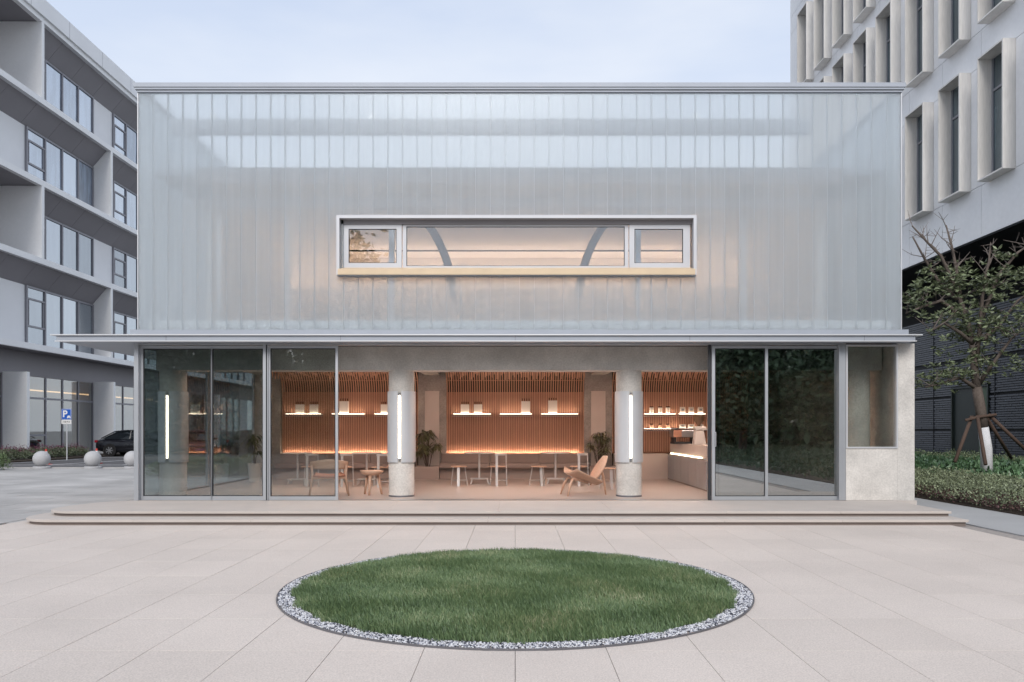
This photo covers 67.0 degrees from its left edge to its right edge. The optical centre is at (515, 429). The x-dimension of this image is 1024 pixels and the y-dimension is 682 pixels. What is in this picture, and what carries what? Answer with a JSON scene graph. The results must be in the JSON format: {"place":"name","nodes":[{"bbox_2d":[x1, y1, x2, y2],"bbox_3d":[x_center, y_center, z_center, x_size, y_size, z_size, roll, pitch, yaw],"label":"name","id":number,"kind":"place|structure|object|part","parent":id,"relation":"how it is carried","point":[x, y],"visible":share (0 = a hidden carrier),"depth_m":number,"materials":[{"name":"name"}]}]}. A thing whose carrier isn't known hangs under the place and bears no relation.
{"place":"outdoors","nodes":[
{"label":"outdoors","id":0,"kind":"place"},
{"bbox_2d":[0,468,248,524],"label":"side paving","id":1,"kind":"structure","parent":0,"point":[25,493],"depth_m":19.90,"materials":[{"name":"grey concrete"}]},
{"bbox_2d":[0,453,12,469],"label":"box shrub","id":2,"kind":"object","parent":1,"relation":"on","point":[2,461],"visible":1,"depth_m":28.36,"materials":[{"name":"green plant"}]},
{"bbox_2d":[32,451,50,468],"bbox_3d":[-17.887,1.120,29.200,0.600,0.660,0.600,0,0,0],"label":"ball bollard","id":3,"kind":"object","parent":1,"relation":"on","point":[41,459],"visible":1,"depth_m":29.00,"materials":[{"name":"stone"}]},
{"bbox_2d":[3,467,147,467],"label":"kerb","id":4,"kind":"structure","parent":1,"relation":"on","point":[67,467],"depth_m":29.35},
{"bbox_2d":[84,451,101,468],"bbox_3d":[-15.954,1.120,29.200,0.600,0.660,0.600,0,0,0],"label":"ball bollard","id":5,"kind":"object","parent":1,"relation":"on","point":[92,459],"visible":1,"depth_m":28.99,"materials":[{"name":"stone"}]},
{"bbox_2d":[124,451,133,468],"bbox_3d":[-14.455,1.120,29.200,0.600,0.660,0.600,0,0,0],"label":"ball bollard","id":6,"kind":"object","parent":1,"relation":"on","point":[129,458],"visible":0.55,"depth_m":28.95,"materials":[{"name":"stone"}]},
{"bbox_2d":[145,453,251,475],"bbox_3d":[-9.598,1.133,25.354,4.178,0.745,2.388,0,0,0],"label":"hedge","id":7,"kind":"object","parent":1,"relation":"on","point":[224,463],"visible":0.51,"depth_m":24.51,"materials":[{"name":"green plant"}]},
{"bbox_2d":[0,449,251,466],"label":"road","id":8,"kind":"structure","parent":0,"point":[113,461],"depth_m":35.84,"materials":[{"name":"grey asphalt"}]},
{"bbox_2d":[61,409,70,459],"bbox_3d":[-21.456,0.220,36.989,0.475,2.461,0.081,0,0,0],"label":"parking sign","id":9,"kind":"object","parent":8,"relation":"on","point":[66,416],"visible":1,"depth_m":36.95,"materials":[{"name":"white metal"}]},
{"bbox_2d":[4,446,227,462],"bbox_3d":[-23.650,1.440,50.050,2.500,0.080,48.000,0,0,0],"label":"planting strip","id":10,"kind":"object","parent":8,"relation":"on","point":[62,457],"depth_m":39.30,"materials":[{"name":"plant"}]},
{"bbox_2d":[0,445,88,459],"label":"hedge","id":11,"kind":"object","parent":10,"relation":"on","point":[15,454],"visible":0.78,"depth_m":38.55,"materials":[{"name":"green plant"}]},
{"bbox_2d":[0,443,90,456],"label":"red flowers","id":12,"kind":"object","parent":11,"relation":"on","point":[61,445],"visible":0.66,"depth_m":38.86,"materials":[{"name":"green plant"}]},
{"bbox_2d":[94,430,157,455],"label":"parked car","id":13,"kind":"object","parent":8,"relation":"on","point":[120,442],"visible":0.55,"depth_m":42.77,"materials":[{"name":"black metal"}]},
{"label":"windows","id":14,"kind":"part","parent":13,"relation":"part of","materials":[{"name":"black glass"}]},
{"bbox_2d":[0,0,251,458],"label":"office building","id":15,"kind":"structure","parent":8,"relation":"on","point":[68,178],"depth_m":43.27,"materials":[{"name":"grey"}]},
{"bbox_2d":[0,373,1,449],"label":"shop window","id":16,"kind":"structure","parent":15,"relation":"in","point":[0,373],"depth_m":37.95,"materials":[{"name":"grey"}]},
{"bbox_2d":[25,285,93,353],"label":"window","id":17,"kind":"structure","parent":15,"relation":"in","point":[47,313],"depth_m":42.03,"materials":[{"name":"grey"}]},
{"bbox_2d":[25,126,93,206],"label":"window","id":18,"kind":"structure","parent":15,"relation":"in","point":[45,160],"depth_m":42.41,"materials":[{"name":"grey"}]},
{"bbox_2d":[30,378,92,454],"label":"shop window","id":19,"kind":"structure","parent":15,"relation":"in","point":[45,398],"depth_m":43.05,"materials":[{"name":"grey"}]},
{"bbox_2d":[44,215,93,276],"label":"window","id":20,"kind":"structure","parent":15,"relation":"in","point":[64,245],"depth_m":43.36,"materials":[{"name":"grey"}]},
{"bbox_2d":[44,59,93,133],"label":"window","id":21,"kind":"structure","parent":15,"relation":"in","point":[60,91],"depth_m":43.36,"materials":[{"name":"grey"}]},
{"bbox_2d":[112,247,136,291],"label":"window","id":22,"kind":"structure","parent":15,"relation":"in","point":[124,265],"depth_m":49.52,"materials":[{"name":"grey"}]},
{"bbox_2d":[112,113,136,163],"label":"window","id":23,"kind":"structure","parent":15,"relation":"in","point":[124,138],"depth_m":49.52,"materials":[{"name":"grey"}]},
{"bbox_2d":[113,180,136,229],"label":"window","id":24,"kind":"structure","parent":15,"relation":"in","point":[124,200],"depth_m":49.56,"materials":[{"name":"blue"}]},
{"bbox_2d":[113,311,155,364],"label":"window","id":25,"kind":"structure","parent":15,"relation":"in","point":[122,323],"depth_m":49.52,"materials":[{"name":"blue"}]},
{"bbox_2d":[115,387,156,430],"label":"shop window","id":26,"kind":"structure","parent":15,"relation":"in","point":[122,403],"depth_m":51.25,"materials":[{"name":"grey metal"}]},
{"bbox_2d":[189,395,203,429],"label":"shop window","id":27,"kind":"structure","parent":15,"relation":"in","point":[194,408],"depth_m":61.35,"materials":[{"name":"grey"}]},
{"bbox_2d":[220,397,239,446],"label":"shop window","id":28,"kind":"structure","parent":15,"relation":"in","point":[226,410],"depth_m":67.75,"materials":[{"name":"grey"}]},
{"bbox_2d":[222,373,244,380],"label":"window","id":29,"kind":"structure","parent":15,"relation":"in","point":[236,376],"depth_m":69.24,"materials":[{"name":"grey"}]},
{"bbox_2d":[189,430,217,454],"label":"parked car","id":30,"kind":"object","parent":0,"point":[197,441],"visible":0.24,"depth_m":40.20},
{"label":"windows","id":31,"kind":"part","parent":30,"relation":"part of","materials":[{"name":"glass"}]},
{"bbox_2d":[226,430,251,456],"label":"parked car","id":32,"kind":"object","parent":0,"point":[235,448],"visible":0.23,"depth_m":42.34,"materials":[{"name":"black metal"}]},
{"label":"windows","id":33,"kind":"part","parent":32,"relation":"part of","materials":[{"name":"black glass"}]},
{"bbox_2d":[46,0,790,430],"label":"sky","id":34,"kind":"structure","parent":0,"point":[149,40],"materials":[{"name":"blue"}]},
{"bbox_2d":[0,520,1023,681],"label":"plaza","id":35,"kind":"structure","parent":0,"point":[197,603],"depth_m":6.35,"materials":[{"name":"tile"}]},
{"bbox_2d":[26,500,968,526],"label":"step platform","id":36,"kind":"structure","parent":35,"relation":"on","point":[893,512],"depth_m":12.20,"materials":[{"name":"concrete"}]},
{"bbox_2d":[50,82,922,500],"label":"glass pavilion","id":37,"kind":"structure","parent":36,"relation":"on","point":[614,260],"depth_m":14.05,"materials":[{"name":"glass"}]},
{"bbox_2d":[141,346,211,499],"bbox_3d":[-6.202,-0.131,14.158,1.324,2.814,0.045,0,0,0],"label":"sliding door","id":38,"kind":"structure","parent":37,"relation":"in","point":[143,497],"depth_m":14.13,"materials":[{"name":"glass"}]},
{"bbox_2d":[212,346,262,499],"bbox_3d":[-5.060,-0.131,14.158,0.984,2.814,0.045,0,0,0],"label":"sliding door","id":39,"kind":"structure","parent":37,"relation":"in","point":[214,497],"depth_m":14.15,"materials":[{"name":"glass"}]},
{"bbox_2d":[248,463,261,481],"bbox_3d":[-6.486,1.055,19.250,0.340,0.450,0.340,0,0,0],"label":"planter","id":40,"kind":"object","parent":37,"relation":"on","point":[254,471],"visible":1,"depth_m":19.13,"materials":[{"name":"grey concrete"}]},
{"bbox_2d":[240,434,261,463],"bbox_3d":[-6.554,0.487,19.320,0.721,0.768,0.614,0,0,0],"label":"potted plant","id":41,"kind":"object","parent":40,"relation":"on","point":[253,439],"visible":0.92,"depth_m":19.22,"materials":[{"name":"green plant"}]},
{"bbox_2d":[283,452,311,484],"bbox_3d":[-5.120,0.907,18.191,0.680,0.745,0.680,0,0,0],"label":"cafe table","id":42,"kind":"object","parent":37,"relation":"on","point":[297,478],"visible":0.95,"depth_m":18.17,"materials":[{"name":"grey metal"}]},
{"bbox_2d":[295,402,303,413],"bbox_3d":[-5.699,-0.585,20.470,0.220,0.324,0.080,0,0,0],"label":"carton","id":43,"kind":"object","parent":37,"relation":"on","point":[299,408],"visible":1,"depth_m":20.43,"materials":[{"name":"white cardboard"}]},
{"bbox_2d":[269,346,337,499],"bbox_3d":[-3.867,-0.131,14.102,1.277,2.814,0.045,0,0,0],"label":"sliding door","id":44,"kind":"structure","parent":37,"relation":"in","point":[271,497],"depth_m":14.08,"materials":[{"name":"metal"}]},
{"bbox_2d":[301,453,318,486],"bbox_3d":[-4.667,0.906,17.567,0.389,0.751,0.415,0,0,-21],"label":"cafe chair","id":45,"kind":"object","parent":37,"relation":"on","point":[307,456],"visible":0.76,"depth_m":17.38,"materials":[{"name":"white wood"}]},
{"bbox_2d":[309,402,318,413],"bbox_3d":[-5.327,-0.585,20.470,0.220,0.324,0.080,0,0,0],"label":"carton","id":46,"kind":"object","parent":37,"relation":"on","point":[313,408],"visible":1,"depth_m":20.43,"materials":[{"name":"beige cardboard"}]},
{"bbox_2d":[309,459,349,495],"bbox_3d":[-3.651,0.921,15.156,0.769,0.724,0.608,0,0,-15],"label":"barrel armchair","id":47,"kind":"object","parent":37,"relation":"on","point":[326,464],"visible":0.95,"depth_m":14.91,"materials":[{"name":"brown wood"}]},
{"bbox_2d":[339,399,348,413],"bbox_3d":[-4.531,-0.627,20.470,0.237,0.409,0.080,0,0,0],"label":"carton","id":48,"kind":"object","parent":37,"relation":"on","point":[343,407],"visible":1,"depth_m":20.43,"materials":[{"name":"white cardboard"}]},
{"bbox_2d":[338,453,353,486],"bbox_3d":[-3.882,0.906,17.567,0.389,0.751,0.415,0,0,-21],"label":"cafe chair","id":49,"kind":"object","parent":37,"relation":"on","point":[348,454],"visible":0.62,"depth_m":17.44,"materials":[{"name":"white wood"}]},
{"bbox_2d":[275,454,416,478],"bbox_3d":[-4.410,0.953,20.189,3.620,0.655,0.598,0,0,0],"label":"wall bench","id":50,"kind":"object","parent":37,"relation":"on","point":[286,467],"depth_m":20.05,"materials":[{"name":"brown wood"}]},
{"bbox_2d":[353,452,380,484],"bbox_3d":[-3.494,0.907,18.191,0.680,0.745,0.680,0,0,0],"label":"cafe table","id":51,"kind":"object","parent":37,"relation":"on","point":[360,479],"visible":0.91,"depth_m":18.17,"materials":[{"name":"grey"}]},
{"bbox_2d":[360,470,383,494],"bbox_3d":[-2.839,1.042,15.309,0.464,0.484,0.464,0,0,0],"label":"wooden stool","id":52,"kind":"object","parent":37,"relation":"on","point":[369,474],"visible":1,"depth_m":15.22,"materials":[{"name":"brown wood"}]},
{"bbox_2d":[371,454,388,487],"bbox_3d":[-3.033,0.906,17.369,0.389,0.751,0.415,0,0,-21],"label":"cafe chair","id":53,"kind":"object","parent":37,"relation":"on","point":[378,466],"visible":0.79,"depth_m":17.18,"materials":[{"name":"white wood"}]},
{"bbox_2d":[381,402,386,413],"bbox_3d":[-3.455,-0.585,20.470,0.203,0.324,0.080,0,0,0],"label":"carton","id":54,"kind":"object","parent":37,"relation":"on","point":[383,408],"visible":0.7,"depth_m":20.43,"materials":[{"name":"beige cardboard"}]},
{"bbox_2d":[414,466,439,479],"bbox_3d":[-2.285,1.109,20.175,0.650,0.339,0.530,0,0,0],"label":"planter","id":55,"kind":"object","parent":37,"relation":"on","point":[426,472],"visible":0.83,"depth_m":19.91,"materials":[{"name":"concrete"}]},
{"bbox_2d":[416,430,442,465],"bbox_3d":[-2.272,0.482,20.171,0.927,0.982,0.777,0,0,0],"label":"potted plant","id":56,"kind":"object","parent":55,"relation":"on","point":[425,449],"visible":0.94,"depth_m":20.11,"materials":[{"name":"green plant"}]},
{"bbox_2d":[451,466,467,485],"bbox_3d":[-1.295,1.054,17.770,0.400,0.455,0.375,0,0,0],"label":"stool","id":57,"kind":"object","parent":37,"relation":"on","point":[458,475],"visible":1,"depth_m":17.63,"materials":[{"name":"white wood"}]},
{"bbox_2d":[461,402,468,413],"bbox_3d":[-1.330,-0.585,20.470,0.220,0.324,0.080,0,0,0],"label":"carton","id":58,"kind":"object","parent":37,"relation":"on","point":[464,408],"visible":1,"depth_m":20.43,"materials":[{"name":"white cardboard"}]},
{"bbox_2d":[474,402,481,413],"bbox_3d":[-0.982,-0.585,20.470,0.220,0.324,0.080,0,0,0],"label":"carton","id":59,"kind":"object","parent":37,"relation":"on","point":[477,408],"visible":1,"depth_m":20.43,"materials":[{"name":"white paper"}]},
{"bbox_2d":[465,452,492,483],"bbox_3d":[-0.853,0.907,18.408,0.680,0.745,0.680,0,0,0],"label":"cafe table","id":60,"kind":"object","parent":37,"relation":"on","point":[478,453],"visible":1,"depth_m":18.35,"materials":[{"name":"grey metal"}]},
{"bbox_2d":[489,453,506,485],"bbox_3d":[-0.410,0.906,17.768,0.389,0.751,0.415,0,0,-21],"label":"cafe chair","id":61,"kind":"object","parent":37,"relation":"on","point":[497,466],"visible":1,"depth_m":17.59,"materials":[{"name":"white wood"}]},
{"bbox_2d":[440,454,589,478],"bbox_3d":[-0.010,0.953,20.189,3.920,0.655,0.598,0,0,0],"label":"wall bench","id":62,"kind":"object","parent":37,"relation":"on","point":[519,466],"depth_m":20.05,"materials":[{"name":"brown wood"}]},
{"bbox_2d":[336,215,696,275],"bbox_3d":[0.023,-3.332,14.042,6.490,1.078,0.295,0,0,0],"label":"upper window","id":63,"kind":"structure","parent":37,"relation":"in","point":[686,223],"depth_m":14.02,"materials":[{"name":"metal"}]},
{"bbox_2d":[521,399,529,413],"bbox_3d":[0.280,-0.627,20.470,0.237,0.409,0.080,0,0,0],"label":"carton","id":64,"kind":"object","parent":37,"relation":"on","point":[525,407],"visible":1,"depth_m":20.43,"materials":[{"name":"white paper"}]},
{"bbox_2d":[529,466,546,485],"bbox_3d":[0.545,1.054,17.770,0.400,0.455,0.375,0,0,-20],"label":"stool","id":65,"kind":"object","parent":37,"relation":"on","point":[541,478],"visible":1,"depth_m":17.64,"materials":[{"name":"white wood"}]},
{"bbox_2d":[548,398,556,413],"bbox_3d":[0.991,-0.636,20.470,0.237,0.426,0.080,0,0,0],"label":"carton","id":66,"kind":"object","parent":37,"relation":"on","point":[552,407],"visible":1,"depth_m":20.43,"materials":[{"name":"beige cardboard"}]},
{"bbox_2d":[541,452,569,483],"bbox_3d":[0.960,0.907,18.408,0.680,0.745,0.680,0,0,0],"label":"cafe table","id":67,"kind":"object","parent":37,"relation":"on","point":[555,453],"visible":0.98,"depth_m":18.35,"materials":[{"name":"grey metal"}]},
{"bbox_2d":[570,453,588,485],"bbox_3d":[1.458,0.906,17.768,0.389,0.751,0.415,0,0,-21],"label":"cafe chair","id":68,"kind":"object","parent":37,"relation":"on","point":[578,454],"visible":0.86,"depth_m":17.58,"materials":[{"name":"white wood"}]},
{"bbox_2d":[560,455,607,495],"bbox_3d":[1.375,0.894,15.231,0.877,0.780,0.888,0,0,-12],"label":"lounge chair","id":69,"kind":"object","parent":37,"relation":"on","point":[592,477],"visible":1,"depth_m":15.10,"materials":[{"name":"brown wood"}]},
{"bbox_2d":[590,466,614,479],"bbox_3d":[2.255,1.109,20.175,0.650,0.339,0.530,0,0,0],"label":"planter","id":70,"kind":"object","parent":37,"relation":"on","point":[606,472],"visible":0.37,"depth_m":19.91,"materials":[{"name":"concrete"}]},
{"bbox_2d":[584,432,614,462],"bbox_3d":[2.179,0.506,20.148,0.777,0.932,0.707,0,0,-32],"label":"potted plant","id":71,"kind":"object","parent":70,"relation":"on","point":[601,444],"visible":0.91,"depth_m":20.12,"materials":[{"name":"green plant"}]},
{"bbox_2d":[599,468,615,489],"bbox_3d":[2.046,1.054,16.805,0.400,0.455,0.375,0,0,-11],"label":"stool","id":72,"kind":"object","parent":37,"relation":"on","point":[611,479],"visible":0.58,"depth_m":16.66,"materials":[{"name":"white wood"}]},
{"bbox_2d":[649,406,653,413],"bbox_3d":[3.608,-0.523,20.460,0.119,0.199,0.119,0,0,0],"label":"shelf cup","id":73,"kind":"object","parent":37,"relation":"on","point":[651,409],"visible":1,"depth_m":20.42,"materials":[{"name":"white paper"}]},
{"bbox_2d":[658,406,661,413],"bbox_3d":[3.836,-0.523,20.460,0.118,0.199,0.119,0,0,0],"label":"shelf cup","id":74,"kind":"object","parent":37,"relation":"on","point":[659,409],"visible":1,"depth_m":20.42,"materials":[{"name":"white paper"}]},
{"bbox_2d":[666,406,669,413],"bbox_3d":[4.040,-0.523,20.460,0.119,0.199,0.119,0,0,0],"label":"shelf cup","id":75,"kind":"object","parent":37,"relation":"on","point":[667,409],"visible":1,"depth_m":20.42,"materials":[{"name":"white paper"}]},
{"bbox_2d":[680,407,684,413],"bbox_3d":[4.429,-0.516,20.464,0.144,0.186,0.070,0,0,0],"label":"coffee bag","id":76,"kind":"object","parent":37,"relation":"on","point":[682,410],"visible":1,"depth_m":20.44,"materials":[{"name":"white paper"}]},
{"bbox_2d":[668,443,706,490],"bbox_3d":[4.478,0.809,18.000,1.006,0.939,4.500,0,0,0],"label":"service counter","id":77,"kind":"object","parent":37,"relation":"on","point":[687,464],"visible":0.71,"depth_m":17.84,"materials":[{"name":"stone"}]},
{"bbox_2d":[668,455,673,479],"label":"cabinet door","id":78,"kind":"structure","parent":77,"relation":"in","point":[670,458],"depth_m":19.68,"materials":[{"name":"wood"}]},
{"bbox_2d":[674,456,680,481],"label":"cabinet door","id":79,"kind":"structure","parent":77,"relation":"in","point":[677,460],"depth_m":18.94,"materials":[{"name":"wood"}]},
{"bbox_2d":[669,428,693,443],"bbox_3d":[4.136,0.145,19.047,0.582,0.387,0.506,0,0,0],"label":"espresso machine","id":80,"kind":"object","parent":77,"relation":"on","point":[673,434],"visible":0.73,"depth_m":18.80,"materials":[{"name":"grey"}]},
{"bbox_2d":[681,457,687,483],"bbox_3d":[3.987,0.950,18.175,0.024,0.600,0.806,0,0,0],"label":"cabinet door","id":81,"kind":"structure","parent":77,"relation":"in","point":[684,461],"depth_m":18.15,"materials":[{"name":"wood"}]},
{"bbox_2d":[688,458,696,486],"bbox_3d":[3.987,0.950,17.345,0.024,0.600,0.806,0,0,0],"label":"cabinet door","id":82,"kind":"structure","parent":77,"relation":"in","point":[692,463],"depth_m":17.33,"materials":[{"name":"wood"}]},
{"bbox_2d":[692,415,706,444],"bbox_3d":[4.261,-0.001,17.750,0.345,0.679,0.256,0,0,0],"label":"coffee grinder","id":83,"kind":"object","parent":77,"relation":"on","point":[698,435],"visible":0.94,"depth_m":17.65,"materials":[{"name":"grey"}]},
{"bbox_2d":[697,460,706,489],"bbox_3d":[3.987,0.950,16.515,0.024,0.600,0.806,0,0,0],"label":"cabinet door","id":84,"kind":"structure","parent":77,"relation":"in","point":[701,465],"depth_m":16.41,"materials":[{"name":"wood"}]},
{"bbox_2d":[688,407,693,413],"bbox_3d":[4.658,-0.516,20.464,0.144,0.186,0.070,0,0,0],"label":"coffee bag","id":85,"kind":"object","parent":37,"relation":"on","point":[690,410],"visible":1,"depth_m":20.44,"materials":[{"name":"white paper"}]},
{"bbox_2d":[697,407,702,413],"bbox_3d":[4.903,-0.516,20.464,0.144,0.186,0.070,0,0,0],"label":"coffee bag","id":86,"kind":"object","parent":37,"relation":"on","point":[700,410],"visible":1,"depth_m":20.44,"materials":[{"name":"white paper"}]},
{"bbox_2d":[707,346,707,498],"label":"sliding door","id":87,"kind":"structure","parent":37,"relation":"in","point":[707,346],"depth_m":14.22,"materials":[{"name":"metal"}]},
{"bbox_2d":[711,346,767,499],"bbox_3d":[4.094,-0.131,14.079,1.021,2.814,0.092,0,0,0],"label":"sliding door","id":88,"kind":"structure","parent":37,"relation":"in","point":[739,374],"depth_m":14.10,"materials":[{"name":"metal"}]},
{"bbox_2d":[768,346,836,499],"bbox_3d":[5.263,-0.131,14.158,1.398,2.814,0.045,0,0,0],"label":"sliding door","id":89,"kind":"structure","parent":37,"relation":"in","point":[802,380],"depth_m":14.16,"materials":[{"name":"glass"}]},
{"bbox_2d":[846,345,897,447],"bbox_3d":[6.482,-0.608,14.094,0.941,1.884,0.112,0,0,0],"label":"fixed window","id":90,"kind":"structure","parent":37,"relation":"in","point":[895,346],"depth_m":14.04,"materials":[{"name":"glass"}]},
{"bbox_2d":[276,547,753,650],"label":"round lawn","id":91,"kind":"structure","parent":35,"relation":"on","point":[519,599],"depth_m":6.37,"materials":[{"name":"green plant"}]},
{"bbox_2d":[915,498,1023,536],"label":"path","id":92,"kind":"structure","parent":0,"point":[1012,524],"depth_m":12.84,"materials":[{"name":"grey concrete"}]},
{"bbox_2d":[915,466,1023,515],"bbox_3d":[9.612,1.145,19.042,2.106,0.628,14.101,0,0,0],"label":"shrub bed","id":93,"kind":"object","parent":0,"point":[969,481],"visible":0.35,"depth_m":15.61,"materials":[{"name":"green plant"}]},
{"bbox_2d":[902,212,1023,470],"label":"staked tree","id":94,"kind":"object","parent":93,"relation":"on","point":[957,283],"visible":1,"depth_m":18.74,"materials":[{"name":"green plant"}]},
{"bbox_2d":[953,413,1023,464],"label":"tree stakes","id":95,"kind":"object","parent":94,"relation":"attached to","point":[994,430],"visible":0.98,"depth_m":18.72,"materials":[{"name":"brown wood"}]},
{"bbox_2d":[915,452,1023,480],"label":"ground cover","id":96,"kind":"object","parent":93,"relation":"on","point":[1000,466],"visible":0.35,"depth_m":20.46,"materials":[{"name":"green plant"}]},
{"bbox_2d":[915,448,1023,463],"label":"back hedge","id":97,"kind":"object","parent":93,"relation":"on","point":[965,453],"visible":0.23,"depth_m":23.92,"materials":[{"name":"green plant"}]},
{"bbox_3d":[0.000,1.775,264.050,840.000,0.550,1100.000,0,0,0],"label":"ground","id":98,"kind":"structure","parent":0,"visible":0},
{"bbox_2d":[790,0,1023,458],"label":"panelled building","id":99,"kind":"structure","parent":98,"relation":"on","point":[957,66],"depth_m":23.78,"materials":[{"name":"grey"}]},
{"bbox_2d":[954,386,986,455],"bbox_3d":[14.510,-0.030,24.621,0.019,2.620,1.901,0,0,0],"label":"door leaf","id":100,"kind":"structure","parent":99,"relation":"in","point":[964,408],"depth_m":24.90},
{"bbox_2d":[979,387,986,451],"bbox_3d":[14.498,-0.070,23.920,0.005,2.500,0.500,0,0,0],"label":"door leaf","id":101,"kind":"structure","parent":99,"relation":"in","point":[984,389],"depth_m":23.83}
]}

